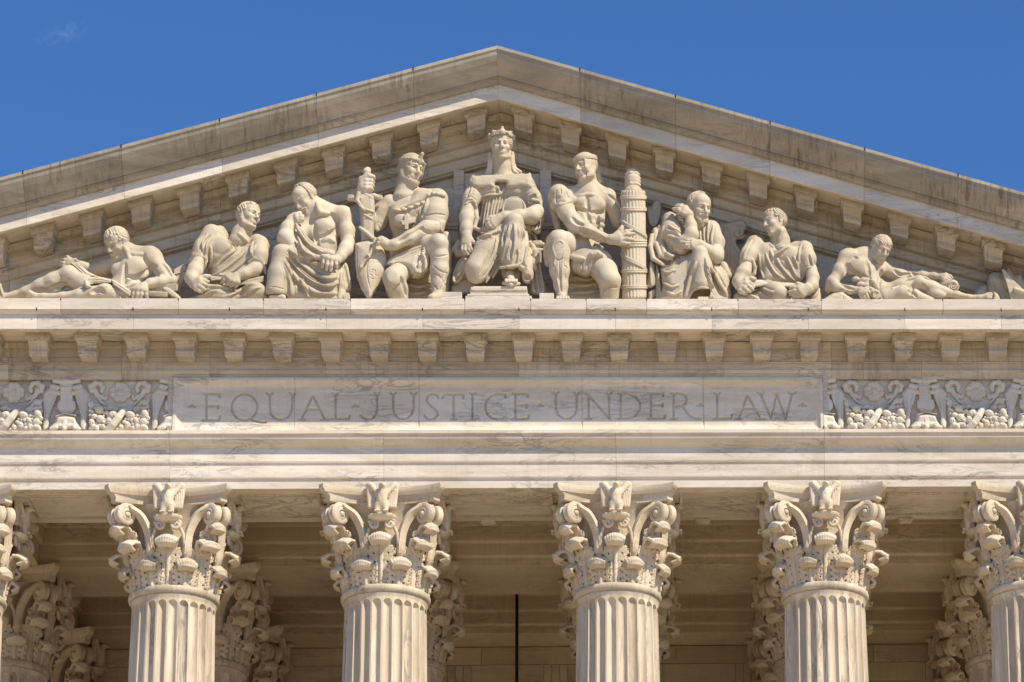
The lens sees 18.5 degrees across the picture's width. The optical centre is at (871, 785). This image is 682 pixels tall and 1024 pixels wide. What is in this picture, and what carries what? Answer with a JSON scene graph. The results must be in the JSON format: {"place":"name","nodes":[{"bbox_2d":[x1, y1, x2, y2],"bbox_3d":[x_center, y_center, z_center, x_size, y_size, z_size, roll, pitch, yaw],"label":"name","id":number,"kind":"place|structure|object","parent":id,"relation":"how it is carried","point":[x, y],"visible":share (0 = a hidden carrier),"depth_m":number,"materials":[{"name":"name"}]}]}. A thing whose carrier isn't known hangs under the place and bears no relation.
{"place":"outdoors","nodes":[
{"label":"outdoors","id":0,"kind":"place"},
{"bbox_2d":[0,0,1023,191],"label":"sky","id":1,"kind":"structure","parent":0,"point":[939,84],"materials":[{"name":"blue"}]},
{"bbox_2d":[549,481,683,681],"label":"fluted column","id":2,"kind":"structure","parent":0,"point":[616,554],"depth_m":57.53,"materials":[{"name":"stone"}]},
{"bbox_2d":[556,563,681,672],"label":"fluted column","id":3,"kind":"structure","parent":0,"point":[670,604],"depth_m":62.19,"materials":[{"name":"stone"}]},
{"bbox_2d":[744,622,775,681],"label":"column capital","id":4,"kind":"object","parent":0,"point":[760,663],"depth_m":65.72,"materials":[{"name":"stone"}]},
{"bbox_2d":[749,560,872,681],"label":"fluted column","id":5,"kind":"structure","parent":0,"point":[767,605],"depth_m":62.13,"materials":[{"name":"stone"}]},
{"bbox_2d":[755,480,888,681],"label":"fluted column","id":6,"kind":"structure","parent":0,"point":[821,553],"depth_m":57.80,"materials":[{"name":"stone"}]},
{"bbox_2d":[924,621,968,681],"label":"fluted column","id":7,"kind":"structure","parent":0,"point":[946,662],"depth_m":66.00,"materials":[{"name":"stone"}]},
{"bbox_2d":[940,558,991,681],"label":"fluted column","id":8,"kind":"structure","parent":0,"point":[967,615],"depth_m":62.30,"materials":[{"name":"stone"}]},
{"bbox_2d":[960,480,1023,681],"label":"fluted column","id":9,"kind":"structure","parent":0,"point":[992,524],"depth_m":58.13,"materials":[{"name":"stone"}]},
{"bbox_3d":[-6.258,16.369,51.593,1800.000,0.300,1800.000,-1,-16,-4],"label":"plaza","id":10,"kind":"structure","parent":0,"visible":0},
{"bbox_2d":[0,46,1023,681],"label":"courthouse","id":11,"kind":"structure","parent":10,"relation":"on","point":[498,418],"depth_m":58.37,"materials":[{"name":"stone"}]},
{"bbox_2d":[0,283,4,297],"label":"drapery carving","id":12,"kind":"object","parent":11,"relation":"attached to","point":[1,293],"visible":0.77,"depth_m":57.37,"materials":[{"name":"stone"}]},
{"bbox_2d":[0,484,38,675],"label":"fluted column","id":13,"kind":"structure","parent":11,"relation":"attached to","point":[18,529],"depth_m":57.42,"materials":[{"name":"stone"}]},
{"bbox_2d":[0,563,79,681],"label":"fluted column","id":14,"kind":"structure","parent":11,"relation":"attached to","point":[38,619],"depth_m":60.95,"materials":[{"name":"stone"}]},
{"bbox_2d":[48,626,109,681],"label":"fluted column","id":15,"kind":"structure","parent":11,"relation":"attached to","point":[80,652],"depth_m":64.70,"materials":[{"name":"stone"}]},
{"bbox_2d":[4,226,177,297],"bbox_3d":[-14.604,-9.640,57.670,3.358,1.634,0.802,-1,-16,-4],"label":"statue","id":16,"kind":"object","parent":11,"relation":"on","point":[131,267],"visible":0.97,"depth_m":57.49,"materials":[{"name":"stone"}]},
{"bbox_2d":[70,262,130,296],"bbox_3d":[-14.304,-9.388,57.420,1.203,0.828,0.344,-1,-16,-4],"label":"open book","id":17,"kind":"object","parent":16,"relation":"on","point":[92,280],"visible":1,"depth_m":57.28,"materials":[{"name":"stone"}]},
{"bbox_2d":[105,483,246,681],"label":"fluted column","id":18,"kind":"structure","parent":11,"relation":"attached to","point":[180,548],"depth_m":56.95,"materials":[{"name":"stone"}]},
{"bbox_2d":[184,201,269,298],"bbox_3d":[-12.157,-9.969,57.910,1.891,2.156,0.782,-1,-16,-4],"label":"statue","id":19,"kind":"object","parent":11,"relation":"on","point":[237,256],"visible":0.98,"depth_m":57.76,"materials":[{"name":"stone"}]},
{"bbox_2d":[148,264,187,297],"bbox_3d":[-13.159,-9.417,57.811,0.721,0.989,0.694,-1,-16,-4],"label":"book stack","id":20,"kind":"object","parent":19,"relation":"on","point":[171,290],"visible":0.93,"depth_m":57.51,"materials":[{"name":"stone"}]},
{"bbox_2d":[210,275,264,286],"bbox_3d":[-11.873,-9.402,57.634,1.147,0.277,0.208,1,-16,-9],"label":"document","id":21,"kind":"object","parent":19,"relation":"attached to","point":[260,279],"visible":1,"depth_m":57.59,"materials":[{"name":"stone"}]},
{"bbox_2d":[214,562,273,681],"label":"fluted column","id":22,"kind":"structure","parent":11,"relation":"attached to","point":[242,620],"depth_m":61.24,"materials":[{"name":"stone"}]},
{"bbox_2d":[245,625,294,681],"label":"fluted column","id":23,"kind":"structure","parent":11,"relation":"attached to","point":[273,650],"depth_m":64.97,"materials":[{"name":"stone"}]},
{"bbox_2d":[265,182,355,298],"bbox_3d":[-10.519,-10.111,58.071,1.684,2.579,0.885,-1,-16,-4],"label":"statue","id":24,"kind":"object","parent":11,"relation":"on","point":[310,254],"visible":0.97,"depth_m":57.76,"materials":[{"name":"stone"}]},
{"bbox_2d":[318,482,454,681],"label":"fluted column","id":25,"kind":"structure","parent":11,"relation":"attached to","point":[382,538],"depth_m":57.22,"materials":[{"name":"stone"}]},
{"bbox_2d":[342,561,468,681],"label":"fluted column","id":26,"kind":"structure","parent":11,"relation":"attached to","point":[447,606],"depth_m":61.59,"materials":[{"name":"stone"}]},
{"bbox_2d":[357,152,453,298],"bbox_3d":[-8.784,-10.443,58.294,1.829,3.237,1.165,-1,-16,-4],"label":"statue","id":27,"kind":"object","parent":11,"relation":"on","point":[418,246],"visible":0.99,"depth_m":58.10,"materials":[{"name":"stone"}]},
{"bbox_2d":[347,167,382,241],"bbox_3d":[-9.536,-10.930,58.267,0.675,1.615,0.334,-1,-16,-4],"label":"sword","id":28,"kind":"object","parent":27,"relation":"attached to","point":[365,202],"visible":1,"depth_m":58.15,"materials":[{"name":"stone"}]},
{"bbox_2d":[355,237,386,298],"bbox_3d":[-9.355,-9.676,57.799,0.597,1.240,0.323,-1,-16,-4],"label":"shield","id":29,"kind":"object","parent":27,"relation":"attached to","point":[370,260],"visible":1,"depth_m":57.76,"materials":[{"name":"stone"}]},
{"bbox_2d":[441,292,462,298],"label":"plinth block","id":30,"kind":"structure","parent":11,"relation":"on","point":[452,295],"depth_m":57.64,"materials":[{"name":"stone"}]},
{"bbox_2d":[465,286,531,298],"bbox_3d":[-6.984,-9.002,58.273,1.228,0.335,1.340,-1,-16,-4],"label":"pedestal","id":31,"kind":"object","parent":11,"relation":"on","point":[497,292],"visible":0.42,"depth_m":57.72,"materials":[{"name":"stone"}]},
{"bbox_2d":[440,170,567,298],"bbox_3d":[-7.082,-10.357,58.905,2.749,3.292,1.074,-1,-16,-4],"label":"throne","id":32,"kind":"object","parent":11,"relation":"on","point":[543,181],"visible":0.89,"depth_m":59.32,"materials":[{"name":"stone"}]},
{"bbox_2d":[451,126,546,295],"bbox_3d":[-7.034,-10.819,58.480,1.801,3.347,1.001,-1,-16,-4],"label":"statue","id":33,"kind":"object","parent":32,"relation":"on","point":[504,194],"visible":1,"depth_m":58.20,"materials":[{"name":"stone"}]},
{"bbox_2d":[515,594,518,681],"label":"hanging lamp","id":34,"kind":"object","parent":11,"relation":"hanging from","point":[516,632],"depth_m":64.56,"materials":[{"name":"brown metal"}]},
{"bbox_2d":[539,293,553,298],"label":"plinth block","id":35,"kind":"structure","parent":11,"relation":"on","point":[546,295],"depth_m":57.77,"materials":[{"name":"stone"}]},
{"bbox_2d":[543,152,640,298],"bbox_3d":[-5.274,-10.463,58.538,1.849,3.202,1.161,-1,-16,-4],"label":"statue","id":36,"kind":"object","parent":11,"relation":"on","point":[579,262],"visible":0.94,"depth_m":58.23,"materials":[{"name":"stone"}]},
{"bbox_2d":[620,185,647,298],"bbox_3d":[-4.485,-10.181,58.444,0.512,2.484,0.516,-1,-16,-4],"label":"rod bundle","id":37,"kind":"object","parent":36,"relation":"attached to","point":[633,210],"visible":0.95,"depth_m":58.25,"materials":[{"name":"stone"}]},
{"bbox_2d":[647,191,731,298],"bbox_3d":[-3.447,-10.113,58.552,1.614,2.412,0.956,-1,-16,-4],"label":"statue","id":38,"kind":"object","parent":11,"relation":"on","point":[686,244],"visible":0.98,"depth_m":58.34,"materials":[{"name":"stone"}]},
{"bbox_2d":[646,200,746,298],"bbox_3d":[-3.311,-10.234,59.208,1.975,2.386,0.611,-1,-16,-4],"label":"chair","id":39,"kind":"object","parent":11,"relation":"on","point":[733,232],"visible":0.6,"depth_m":59.26,"materials":[{"name":"stone"}]},
{"bbox_2d":[732,207,821,298],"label":"statue","id":40,"kind":"object","parent":11,"relation":"on","point":[778,256],"visible":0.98,"depth_m":58.52,"materials":[{"name":"stone"}]},
{"bbox_2d":[751,280,794,287],"bbox_3d":[-1.824,-9.452,58.318,0.944,0.214,0.164,-1,-16,-4],"label":"paper sheet","id":41,"kind":"object","parent":40,"relation":"attached to","point":[758,283],"visible":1,"depth_m":58.23,"materials":[{"name":"stone"}]},
{"bbox_2d":[824,288,852,298],"bbox_3d":[-0.610,-9.210,58.332,0.587,0.316,0.292,-1,-16,-4],"label":"open book","id":42,"kind":"object","parent":11,"relation":"on","point":[840,295],"visible":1,"depth_m":58.19,"materials":[{"name":"stone"}]},
{"bbox_2d":[825,234,992,298],"bbox_3d":[0.698,-9.715,58.730,3.192,1.506,0.754,-1,-16,-4],"label":"statue","id":43,"kind":"object","parent":11,"relation":"on","point":[865,266],"visible":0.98,"depth_m":58.55,"materials":[{"name":"stone"}]},
{"bbox_2d":[866,286,880,298],"bbox_3d":[0.011,-9.264,58.303,0.399,0.341,0.175,-16,-21,42],"label":"scroll","id":44,"kind":"object","parent":43,"relation":"attached to","point":[875,293],"visible":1,"depth_m":58.16,"materials":[{"name":"stone"}]},
{"bbox_2d":[938,280,958,290],"bbox_3d":[1.454,-9.454,58.783,0.490,0.312,0.237,-12,-19,34],"label":"scroll","id":45,"kind":"object","parent":43,"relation":"attached to","point":[952,284],"visible":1,"depth_m":58.64,"materials":[{"name":"stone"}]},
{"bbox_2d":[973,267,1023,298],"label":"animal carving","id":46,"kind":"object","parent":11,"relation":"attached to","point":[996,286],"visible":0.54,"depth_m":59.02,"materials":[{"name":"stone"}]},
{"bbox_2d":[1001,269,1023,298],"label":"sloping slab","id":47,"kind":"structure","parent":11,"relation":"on","point":[1015,289],"depth_m":58.71,"materials":[{"name":"stone"}]}
]}

